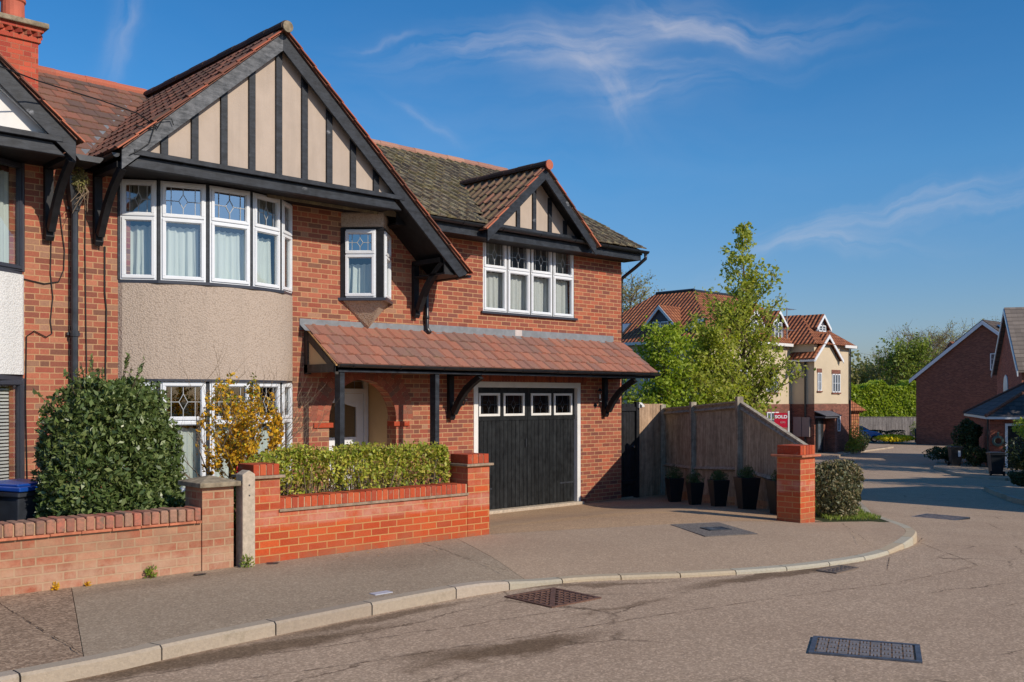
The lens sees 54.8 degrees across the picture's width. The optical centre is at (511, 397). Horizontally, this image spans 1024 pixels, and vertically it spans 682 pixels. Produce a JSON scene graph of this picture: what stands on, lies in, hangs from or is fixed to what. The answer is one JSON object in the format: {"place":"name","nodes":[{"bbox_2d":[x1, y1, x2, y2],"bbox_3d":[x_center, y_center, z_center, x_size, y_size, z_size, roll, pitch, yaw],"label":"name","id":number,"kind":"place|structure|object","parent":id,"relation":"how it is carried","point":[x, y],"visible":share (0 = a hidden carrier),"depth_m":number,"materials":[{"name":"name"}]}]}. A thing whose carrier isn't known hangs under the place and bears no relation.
{"place":"outdoors","nodes":[
{"label":"outdoors","id":0,"kind":"place"},
{"bbox_2d":[0,588,82,671],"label":"pavement","id":1,"kind":"structure","parent":0,"point":[24,643],"depth_m":7.01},
{"bbox_2d":[72,538,522,655],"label":"pavement","id":2,"kind":"structure","parent":0,"point":[114,616],"depth_m":8.48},
{"bbox_2d":[144,564,156,578],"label":"weed","id":3,"kind":"object","parent":2,"relation":"on","point":[148,572],"visible":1,"depth_m":8.96,"materials":[{"name":"green plant"}]},
{"bbox_2d":[236,470,254,566],"bbox_3d":[-2.598,1.329,9.637,0.135,1.243,0.145,0,0,-43],"label":"concrete post","id":4,"kind":"object","parent":2,"relation":"on","point":[245,517],"visible":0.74,"depth_m":9.59,"materials":[{"name":"grey concrete"}]},
{"bbox_2d":[239,554,254,567],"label":"weed","id":5,"kind":"object","parent":2,"relation":"on","point":[247,561],"visible":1,"depth_m":9.51,"materials":[{"name":"green plant"}]},
{"bbox_2d":[0,543,509,653],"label":"pavement seam","id":6,"kind":"object","parent":2,"relation":"on","point":[83,653],"visible":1,"depth_m":7.22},
{"bbox_2d":[13,414,866,670],"bbox_3d":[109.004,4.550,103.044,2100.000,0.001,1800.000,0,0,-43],"label":"ground","id":7,"kind":"structure","parent":0,"point":[80,636],"depth_m":19.18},
{"bbox_2d":[38,20,660,513],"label":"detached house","id":8,"kind":"structure","parent":7,"relation":"on","point":[262,206],"depth_m":15.05,"materials":[{"name":"brick"}]},
{"bbox_2d":[70,167,90,212],"bbox_3d":[-5.388,-2.595,12.334,0.239,0.633,0.189,0,0,-27],"label":"weed","id":9,"kind":"object","parent":8,"relation":"attached to","point":[83,187],"visible":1,"depth_m":12.31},
{"bbox_2d":[84,189,86,376],"bbox_3d":[-5.427,-0.550,12.583,0.035,4.200,0.015,0,0,-43],"label":"cable","id":10,"kind":"object","parent":8,"relation":"attached to","point":[85,284],"visible":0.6,"depth_m":12.57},
{"bbox_2d":[0,66,173,154],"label":"cable","id":11,"kind":"object","parent":8,"relation":"attached to","point":[155,126],"visible":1,"depth_m":11.72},
{"bbox_2d":[104,246,106,380],"bbox_3d":[-5.245,-0.200,12.755,0.041,3.500,0.021,0,0,-43],"label":"cable","id":12,"kind":"object","parent":8,"relation":"attached to","point":[105,309],"visible":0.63,"depth_m":12.75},
{"bbox_2d":[120,179,156,279],"bbox_3d":[-4.888,-2.195,13.026,0.489,1.310,0.247,0,0,-12],"label":"window","id":13,"kind":"structure","parent":8,"relation":"in","point":[143,199],"depth_m":12.96,"materials":[{"name":"white plastic"}]},
{"bbox_2d":[160,181,205,281],"bbox_3d":[-4.393,-2.195,13.179,0.576,1.310,0.201,0,0,-26],"label":"window","id":14,"kind":"structure","parent":8,"relation":"in","point":[178,246],"depth_m":13.18,"materials":[{"name":"white plastic"}]},
{"bbox_2d":[160,381,205,491],"bbox_3d":[-4.393,0.527,13.179,0.576,1.485,0.200,0,0,-26],"label":"window","id":15,"kind":"structure","parent":8,"relation":"in","point":[189,447],"depth_m":13.20,"materials":[{"name":"white plastic"}]},
{"bbox_2d":[209,185,249,285],"bbox_3d":[-3.892,-2.195,13.521,0.596,1.310,0.194,0,0,-43],"label":"window","id":16,"kind":"structure","parent":8,"relation":"in","point":[229,253],"depth_m":13.54,"materials":[{"name":"white plastic"}]},
{"bbox_2d":[209,382,249,479],"bbox_3d":[-3.897,0.528,13.526,0.596,1.485,0.209,0,0,-43],"label":"window","id":17,"kind":"structure","parent":8,"relation":"in","point":[239,384],"depth_m":13.45,"materials":[{"name":"white plastic"}]},
{"bbox_2d":[253,192,279,289],"bbox_3d":[-3.544,-2.195,14.014,0.251,1.310,0.575,0,0,29],"label":"window","id":18,"kind":"structure","parent":8,"relation":"in","point":[262,218],"depth_m":14.08,"materials":[{"name":"white plastic"}]},
{"bbox_2d":[253,382,279,460],"bbox_3d":[-3.535,0.527,13.991,0.213,1.485,0.544,0,0,29],"label":"window","id":19,"kind":"structure","parent":8,"relation":"in","point":[262,446],"depth_m":14.06,"materials":[{"name":"white plastic"}]},
{"bbox_2d":[271,200,291,292],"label":"window","id":20,"kind":"structure","parent":8,"relation":"in","point":[286,219],"depth_m":14.43,"materials":[{"name":"white plastic"}]},
{"bbox_2d":[282,383,291,483],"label":"window","id":21,"kind":"structure","parent":8,"relation":"in","point":[285,399],"depth_m":14.54,"materials":[{"name":"white plastic"}]},
{"bbox_2d":[329,380,367,489],"bbox_3d":[-2.911,0.740,16.362,1.250,2.420,0.080,0,0,-43],"label":"front door","id":22,"kind":"structure","parent":8,"relation":"in","point":[356,405],"depth_m":16.62,"materials":[{"name":"white plastic"}]},
{"bbox_2d":[345,229,375,296],"bbox_3d":[-2.342,-2.065,15.299,0.491,1.050,0.191,0,0,1],"label":"window","id":23,"kind":"structure","parent":8,"relation":"in","point":[360,280],"depth_m":15.22,"materials":[{"name":"white plastic"}]},
{"bbox_2d":[384,231,390,299],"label":"window","id":24,"kind":"structure","parent":8,"relation":"in","point":[387,238],"depth_m":15.62,"materials":[{"name":"white plastic"}]},
{"bbox_2d":[483,242,506,312],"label":"window","id":25,"kind":"structure","parent":8,"relation":"in","point":[492,282],"depth_m":17.60,"materials":[{"name":"white plastic"}]},
{"bbox_2d":[478,388,527,509],"bbox_3d":[-0.188,0.902,17.673,1.257,2.155,0.068,0,0,-43],"label":"garage door","id":26,"kind":"structure","parent":8,"relation":"in","point":[502,412],"depth_m":17.71,"materials":[{"name":"black wood"}]},
{"bbox_2d":[501,245,529,313],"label":"window","id":27,"kind":"structure","parent":8,"relation":"in","point":[518,286],"depth_m":18.00,"materials":[{"name":"white plastic"}]},
{"bbox_2d":[525,249,551,315],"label":"window","id":28,"kind":"structure","parent":8,"relation":"in","point":[541,289],"depth_m":18.41,"materials":[{"name":"white plastic"}]},
{"bbox_2d":[527,388,574,505],"bbox_3d":[0.730,0.902,18.541,1.255,2.155,0.068,0,0,-43],"label":"garage door","id":29,"kind":"structure","parent":8,"relation":"in","point":[550,411],"depth_m":18.51,"materials":[{"name":"black wood"}]},
{"bbox_2d":[547,252,573,317],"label":"window","id":30,"kind":"structure","parent":8,"relation":"in","point":[560,288],"depth_m":18.81,"materials":[{"name":"white plastic"}]},
{"bbox_2d":[851,379,915,416],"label":"hornbeam hedge","id":31,"kind":"object","parent":7,"relation":"on","point":[873,389],"visible":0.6,"depth_m":101.20,"materials":[{"name":"green plant"}]},
{"bbox_2d":[857,345,925,414],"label":"bare tree","id":32,"kind":"object","parent":7,"relation":"on","point":[879,364],"visible":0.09,"depth_m":150.04,"materials":[{"name":"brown plant"}]},
{"bbox_2d":[851,342,938,414],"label":"woodland","id":33,"kind":"object","parent":7,"relation":"on","point":[858,376],"visible":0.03,"depth_m":152.48,"materials":[{"name":"green plant"}]},
{"bbox_2d":[884,321,962,366],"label":"bare tree","id":34,"kind":"object","parent":7,"relation":"on","point":[935,341],"visible":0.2,"depth_m":148.51,"materials":[{"name":"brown plant"}]},
{"bbox_2d":[920,318,978,352],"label":"bare tree","id":35,"kind":"object","parent":7,"relation":"on","point":[957,337],"visible":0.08,"depth_m":162.87,"materials":[{"name":"brown plant"}]},
{"bbox_2d":[0,0,1023,370],"label":"sky","id":36,"kind":"structure","parent":0,"point":[873,150],"materials":[{"name":"blue"}]},
{"bbox_2d":[66,440,1023,681],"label":"road","id":37,"kind":"structure","parent":0,"point":[965,624],"depth_m":7.55,"materials":[{"name":"asphalt"}]},
{"bbox_2d":[0,580,508,681],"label":"kerb","id":38,"kind":"structure","parent":37,"relation":"on","point":[103,663],"depth_m":7.03,"materials":[{"name":"concrete"}]},
{"bbox_2d":[504,587,600,607],"bbox_3d":[0.356,1.768,8.634,0.618,0.061,0.618,0,0,-43],"label":"manhole cover","id":39,"kind":"object","parent":37,"relation":"on","point":[553,597],"visible":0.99,"depth_m":8.59,"materials":[{"name":"metal"}]},
{"bbox_2d":[111,538,1016,681],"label":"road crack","id":40,"kind":"object","parent":37,"relation":"on","point":[549,632],"visible":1,"depth_m":7.44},
{"bbox_2d":[621,269,664,311],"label":"bare tree","id":41,"kind":"object","parent":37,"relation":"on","point":[629,296],"visible":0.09,"depth_m":90.80,"materials":[{"name":"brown plant"}]},
{"bbox_2d":[502,507,916,589],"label":"kerb","id":42,"kind":"structure","parent":37,"relation":"on","point":[908,538],"depth_m":9.78,"materials":[{"name":"concrete"}]},
{"bbox_2d":[623,288,866,452],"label":"apartment block","id":43,"kind":"structure","parent":37,"relation":"on","point":[821,406],"depth_m":65.98,"materials":[{"name":"brick"}]},
{"bbox_2d":[817,368,822,391],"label":"window","id":44,"kind":"structure","parent":43,"relation":"in","point":[819,371],"depth_m":65.53,"materials":[{"name":"white plastic"}]},
{"bbox_2d":[816,418,823,452],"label":"entrance door","id":45,"kind":"structure","parent":43,"relation":"in","point":[819,421],"depth_m":65.49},
{"bbox_2d":[831,370,840,393],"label":"window","id":46,"kind":"structure","parent":43,"relation":"in","point":[835,373],"depth_m":67.06,"materials":[{"name":"white plastic"}]},
{"bbox_2d":[816,565,858,573],"bbox_3d":[3.310,1.767,10.037,0.460,0.060,0.220,0,0,-43],"label":"drain grate","id":47,"kind":"object","parent":37,"relation":"on","point":[836,569],"visible":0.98,"depth_m":9.99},
{"bbox_2d":[844,420,865,452],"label":"hedge shrub","id":48,"kind":"object","parent":37,"relation":"on","point":[853,442],"visible":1,"depth_m":67.17,"materials":[{"name":"green plant"}]},
{"bbox_2d":[859,429,870,448],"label":"dark shrub","id":49,"kind":"object","parent":37,"relation":"on","point":[868,439],"visible":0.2,"depth_m":70.34,"materials":[{"name":"green plant"}]},
{"bbox_2d":[808,636,922,663],"bbox_3d":[2.449,1.768,6.856,0.720,0.060,0.500,0,0,21],"label":"drain grate","id":50,"kind":"object","parent":37,"relation":"on","point":[870,649],"visible":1,"depth_m":6.82,"materials":[{"name":"metal"}]},
{"bbox_2d":[837,447,893,506],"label":"kerb","id":51,"kind":"structure","parent":37,"relation":"on","point":[862,504],"depth_m":69.27,"materials":[{"name":"concrete"}]},
{"bbox_2d":[859,426,881,441],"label":"parked car","id":52,"kind":"object","parent":37,"relation":"on","point":[873,434],"visible":0.3,"depth_m":88.61,"materials":[{"name":"blue paint"}]},
{"bbox_2d":[859,417,915,436],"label":"garden fence","id":53,"kind":"object","parent":37,"relation":"on","point":[887,423],"visible":0.27,"depth_m":99.22,"materials":[{"name":"wood"}]},
{"bbox_2d":[870,429,904,442],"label":"box hedge","id":54,"kind":"object","parent":37,"relation":"on","point":[890,431],"visible":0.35,"depth_m":90.31,"materials":[{"name":"green plant"}]},
{"bbox_2d":[875,434,915,441],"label":"flower bed","id":55,"kind":"object","parent":37,"relation":"on","point":[894,438],"visible":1,"depth_m":86.61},
{"bbox_2d":[869,332,941,412],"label":"willow tree","id":56,"kind":"object","parent":37,"relation":"on","point":[908,358],"visible":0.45,"depth_m":116.67,"materials":[{"name":"green plant"}]},
{"bbox_2d":[911,514,969,519],"bbox_3d":[7.339,2.084,16.983,0.750,0.060,0.750,0,0,-43],"label":"manhole cover","id":57,"kind":"object","parent":37,"relation":"on","point":[938,516],"visible":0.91,"depth_m":17.07,"materials":[{"name":"black metal"}]},
{"bbox_2d":[909,319,1000,445],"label":"brick house","id":58,"kind":"structure","parent":37,"relation":"on","point":[954,380],"depth_m":83.96,"materials":[{"name":"red brick"}]},
{"bbox_2d":[950,418,983,452],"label":"shrub","id":59,"kind":"object","parent":37,"relation":"on","point":[969,430],"visible":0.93,"depth_m":51.75,"materials":[{"name":"green plant"}]},
{"bbox_2d":[934,460,1010,480],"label":"kerb","id":60,"kind":"structure","parent":37,"relation":"on","point":[968,475],"depth_m":43.52,"materials":[{"name":"concrete"}]},
{"bbox_2d":[984,486,1023,504],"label":"kerb","id":61,"kind":"structure","parent":37,"relation":"on","point":[1002,495],"depth_m":25.20,"materials":[{"name":"concrete"}]},
{"bbox_2d":[991,307,1023,394],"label":"steep gable house","id":62,"kind":"structure","parent":37,"relation":"on","point":[1008,367],"depth_m":59.45,"materials":[{"name":"brick"}]},
{"bbox_2d":[1003,375,1007,391],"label":"window","id":63,"kind":"structure","parent":62,"relation":"in","point":[1005,383],"depth_m":60.54,"materials":[{"name":"white plastic"}]},
{"bbox_2d":[1007,470,1023,486],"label":"shrub","id":64,"kind":"object","parent":37,"relation":"on","point":[1017,478],"visible":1,"depth_m":33.41,"materials":[{"name":"green plant"}]},
{"bbox_2d":[489,495,822,533],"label":"driveway","id":65,"kind":"structure","parent":0,"point":[643,510],"depth_m":14.29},
{"bbox_2d":[621,402,639,497],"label":"side gate","id":66,"kind":"structure","parent":65,"relation":"on","point":[630,449],"depth_m":20.07,"materials":[{"name":"black wood"}]},
{"bbox_2d":[640,404,660,496],"bbox_3d":[2.853,1.088,20.538,0.824,1.924,0.070,0,0,-43],"label":"fence panel","id":67,"kind":"object","parent":65,"relation":"on","point":[649,449],"visible":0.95,"depth_m":20.52,"materials":[{"name":"wood"}]},
{"bbox_2d":[665,477,683,501],"bbox_3d":[3.140,1.783,19.096,0.300,0.464,0.300,0,0,-10],"label":"planter","id":68,"kind":"object","parent":65,"relation":"on","point":[674,488],"visible":0.86,"depth_m":18.98,"materials":[{"name":"plastic"}]},
{"bbox_2d":[665,465,682,478],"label":"lavender","id":69,"kind":"object","parent":68,"relation":"in","point":[673,474],"visible":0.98,"depth_m":19.07,"materials":[{"name":"green plant"}]},
{"bbox_2d":[686,482,703,504],"bbox_3d":[3.303,1.732,17.846,0.265,0.410,0.265,0,0,-10],"label":"planter","id":70,"kind":"object","parent":65,"relation":"on","point":[694,492],"visible":0.84,"depth_m":17.74,"materials":[{"name":"plastic"}]},
{"bbox_2d":[685,470,703,483],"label":"lavender","id":71,"kind":"object","parent":70,"relation":"in","point":[693,478],"visible":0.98,"depth_m":17.81,"materials":[{"name":"green plant"}]},
{"bbox_2d":[707,479,729,506],"bbox_3d":[3.482,1.610,16.667,0.293,0.454,0.293,0,0,-10],"label":"planter","id":72,"kind":"object","parent":65,"relation":"on","point":[718,492],"visible":0.89,"depth_m":16.55,"materials":[{"name":"plastic"}]},
{"bbox_2d":[708,469,728,482],"bbox_3d":[3.487,1.359,16.677,0.353,0.322,0.319,0,0,-43],"label":"lavender","id":73,"kind":"object","parent":72,"relation":"in","point":[718,474],"visible":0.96,"depth_m":16.62,"materials":[{"name":"green plant"}]},
{"bbox_2d":[733,476,760,509],"bbox_3d":[3.738,1.521,15.726,0.328,0.508,0.328,0,0,-10],"label":"planter","id":74,"kind":"object","parent":65,"relation":"on","point":[747,490],"visible":0.93,"depth_m":15.60,"materials":[{"name":"plastic"}]},
{"bbox_2d":[736,465,756,477],"bbox_3d":[3.728,1.238,15.745,0.320,0.375,0.352,0,0,-43],"label":"lavender","id":75,"kind":"object","parent":74,"relation":"in","point":[746,471],"visible":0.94,"depth_m":15.69,"materials":[{"name":"green plant"}]},
{"bbox_2d":[765,479,776,514],"bbox_3d":[4.009,1.490,14.771,0.335,0.518,0.335,0,0,-10],"label":"planter","id":76,"kind":"object","parent":65,"relation":"on","point":[771,486],"visible":0.41,"depth_m":14.72,"materials":[{"name":"plastic"}]},
{"bbox_2d":[457,521,905,578],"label":"pavement","id":77,"kind":"structure","parent":0,"point":[608,550],"depth_m":10.99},
{"bbox_2d":[671,522,757,536],"bbox_3d":[2.493,1.637,12.299,0.704,0.008,1.169,0,0,-13],"label":"pavement patch","id":78,"kind":"object","parent":77,"relation":"on","point":[694,528],"visible":0.93,"depth_m":12.14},
{"bbox_2d":[700,526,731,530],"bbox_3d":[2.531,1.651,12.273,0.300,0.060,0.260,0,0,-18],"label":"inspection cover","id":79,"kind":"object","parent":78,"relation":"on","point":[715,528],"visible":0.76,"depth_m":12.24,"materials":[{"name":"black metal"}]},
{"bbox_2d":[771,444,820,522],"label":"brick pillar","id":80,"kind":"structure","parent":77,"relation":"on","point":[795,483],"depth_m":13.43,"materials":[{"name":"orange brick"}]},
{"bbox_2d":[731,479,886,521],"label":"grass verge","id":81,"kind":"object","parent":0,"point":[820,519],"depth_m":14.28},
{"bbox_2d":[623,315,748,407],"bbox_3d":[3.916,0.023,24.933,3.451,4.257,2.914,0,0,-30],"label":"pear tree","id":82,"kind":"object","parent":81,"relation":"on","point":[664,383],"visible":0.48,"depth_m":24.72,"materials":[{"name":"green plant"}]},
{"bbox_2d":[663,308,774,418],"bbox_3d":[5.290,-0.110,25.424,3.114,4.522,2.970,0,0,-15],"label":"pear tree","id":83,"kind":"object","parent":81,"relation":"on","point":[708,380],"visible":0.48,"depth_m":25.05,"materials":[{"name":"green plant"}]},
{"bbox_2d":[660,397,807,509],"bbox_3d":[3.756,1.117,17.516,0.189,2.265,6.730,0,0,-10],"label":"garden fence","id":84,"kind":"object","parent":81,"relation":"on","point":[730,439],"visible":0.7,"depth_m":17.81,"materials":[{"name":"wood"}]},
{"bbox_2d":[682,221,815,415],"bbox_3d":[5.927,-1.201,26.211,3.049,6.904,3.274,0,0,-29],"label":"pear tree","id":85,"kind":"object","parent":81,"relation":"on","point":[749,283],"visible":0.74,"depth_m":25.75,"materials":[{"name":"green plant"}]},
{"bbox_2d":[774,411,789,431],"bbox_3d":[10.921,2.015,40.001,0.610,2.950,0.060,0,0,0],"label":"sold sign","id":86,"kind":"object","parent":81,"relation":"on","point":[782,419],"visible":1,"depth_m":39.99,"materials":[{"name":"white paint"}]},
{"bbox_2d":[815,459,864,518],"bbox_3d":[4.832,1.411,14.922,1.133,0.987,0.957,0,0,-43],"label":"photinia bush","id":87,"kind":"object","parent":81,"relation":"on","point":[837,492],"visible":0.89,"depth_m":14.64,"materials":[{"name":"green plant"}]},
{"bbox_2d":[1012,417,1023,438],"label":"shrub","id":88,"kind":"object","parent":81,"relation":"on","point":[1019,422],"visible":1,"depth_m":38.16,"materials":[{"name":"green plant"}]},
{"bbox_2d":[815,502,880,520],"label":"grass","id":89,"kind":"structure","parent":0,"point":[867,515],"depth_m":14.41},
{"bbox_2d":[815,444,889,467],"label":"pavement","id":90,"kind":"structure","parent":0,"point":[824,457],"depth_m":63.10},
{"bbox_2d":[937,460,1021,477],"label":"pavement","id":91,"kind":"structure","parent":0,"point":[981,470],"depth_m":47.93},
{"bbox_2d":[922,446,962,462],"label":"shrub","id":92,"kind":"object","parent":91,"relation":"on","point":[934,451],"visible":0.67,"depth_m":53.96,"materials":[{"name":"green plant"}]},
{"bbox_2d":[947,446,963,465],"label":"wheelie bin","id":93,"kind":"object","parent":91,"relation":"on","point":[955,454],"visible":1,"depth_m":50.97,"materials":[{"name":"black plastic"}]},
{"bbox_2d":[963,446,986,466],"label":"shrub","id":94,"kind":"object","parent":91,"relation":"on","point":[979,457],"visible":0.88,"depth_m":50.76,"materials":[{"name":"green plant"}]},
{"bbox_2d":[962,382,1023,467],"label":"porch","id":95,"kind":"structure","parent":91,"relation":"on","point":[999,413],"depth_m":50.28,"materials":[{"name":"brick"}]},
{"bbox_2d":[992,432,1003,446],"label":"hose reel","id":96,"kind":"object","parent":95,"relation":"attached to","point":[996,437],"visible":0.99,"depth_m":50.02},
{"bbox_2d":[1008,426,1023,467],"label":"garage door","id":97,"kind":"structure","parent":95,"relation":"in","point":[1011,434],"depth_m":49.97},
{"bbox_2d":[986,452,1005,475],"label":"wheelie bin","id":98,"kind":"object","parent":91,"relation":"on","point":[995,460],"visible":1,"depth_m":43.04,"materials":[{"name":"black plastic"}]},
{"bbox_2d":[1000,437,1023,470],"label":"shrub","id":99,"kind":"object","parent":91,"relation":"on","point":[1016,460],"visible":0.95,"depth_m":44.18,"materials":[{"name":"green plant"}]},
{"bbox_2d":[991,487,1023,498],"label":"pavement","id":100,"kind":"structure","parent":0,"point":[1018,492],"depth_m":27.52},
{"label":"garden soil","id":101,"kind":"structure","parent":0,"visible":0},
{"bbox_2d":[0,479,68,521],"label":"wheelie bin","id":102,"kind":"object","parent":101,"relation":"on","point":[17,497],"visible":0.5,"depth_m":9.53,"materials":[{"name":"grey plastic"}]},
{"bbox_2d":[0,0,84,491],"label":"neighbouring house","id":103,"kind":"structure","parent":101,"relation":"on","point":[39,136],"depth_m":12.09,"materials":[{"name":"brick"}]},
{"bbox_2d":[0,157,22,270],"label":"window","id":104,"kind":"structure","parent":103,"relation":"in","point":[4,176],"depth_m":11.97,"materials":[{"name":"grey plastic"}]},
{"bbox_2d":[0,379,22,479],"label":"window","id":105,"kind":"structure","parent":103,"relation":"in","point":[3,383],"depth_m":11.99,"materials":[{"name":"grey plastic"}]},
{"bbox_2d":[25,241,52,478],"bbox_3d":[-5.834,-0.450,12.198,0.334,3.000,0.014,0,0,-43],"label":"cable","id":106,"kind":"object","parent":103,"relation":"attached to","point":[26,358],"visible":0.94,"depth_m":12.09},
{"bbox_2d":[24,212,64,283],"bbox_3d":[-5.789,-1.877,12.242,0.488,0.947,0.013,0,0,-43],"label":"cable","id":107,"kind":"object","parent":103,"relation":"attached to","point":[64,257],"visible":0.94,"depth_m":12.37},
{"bbox_2d":[29,352,186,518],"bbox_3d":[-4.008,0.785,10.024,1.692,2.494,1.663,0,0,-43],"label":"laurel bush","id":108,"kind":"object","parent":101,"relation":"on","point":[96,424],"visible":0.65,"depth_m":9.59,"materials":[{"name":"green plant"}]},
{"bbox_2d":[0,475,240,622],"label":"garden wall","id":109,"kind":"structure","parent":101,"relation":"on","point":[195,533],"depth_m":8.82,"materials":[{"name":"brick"}]},
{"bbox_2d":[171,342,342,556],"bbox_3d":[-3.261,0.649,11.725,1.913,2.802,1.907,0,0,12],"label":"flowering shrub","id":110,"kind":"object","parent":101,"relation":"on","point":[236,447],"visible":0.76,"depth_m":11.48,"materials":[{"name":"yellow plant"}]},
{"bbox_2d":[234,466,283,558],"bbox_3d":[-3.012,1.302,10.797,0.817,1.201,1.145,0,0,26],"label":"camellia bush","id":111,"kind":"object","parent":101,"relation":"on","point":[235,517],"visible":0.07,"depth_m":10.66,"materials":[{"name":"green plant"}]},
{"bbox_2d":[244,440,451,495],"bbox_3d":[-1.842,0.898,11.133,2.515,0.828,0.744,0,0,-43],"label":"privet hedge","id":112,"kind":"object","parent":101,"relation":"on","point":[348,456],"visible":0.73,"depth_m":10.96,"materials":[{"name":"green plant"}]},
{"bbox_2d":[231,453,493,563],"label":"garden wall","id":113,"kind":"structure","parent":101,"relation":"on","point":[292,526],"depth_m":10.64,"materials":[{"name":"brick"}]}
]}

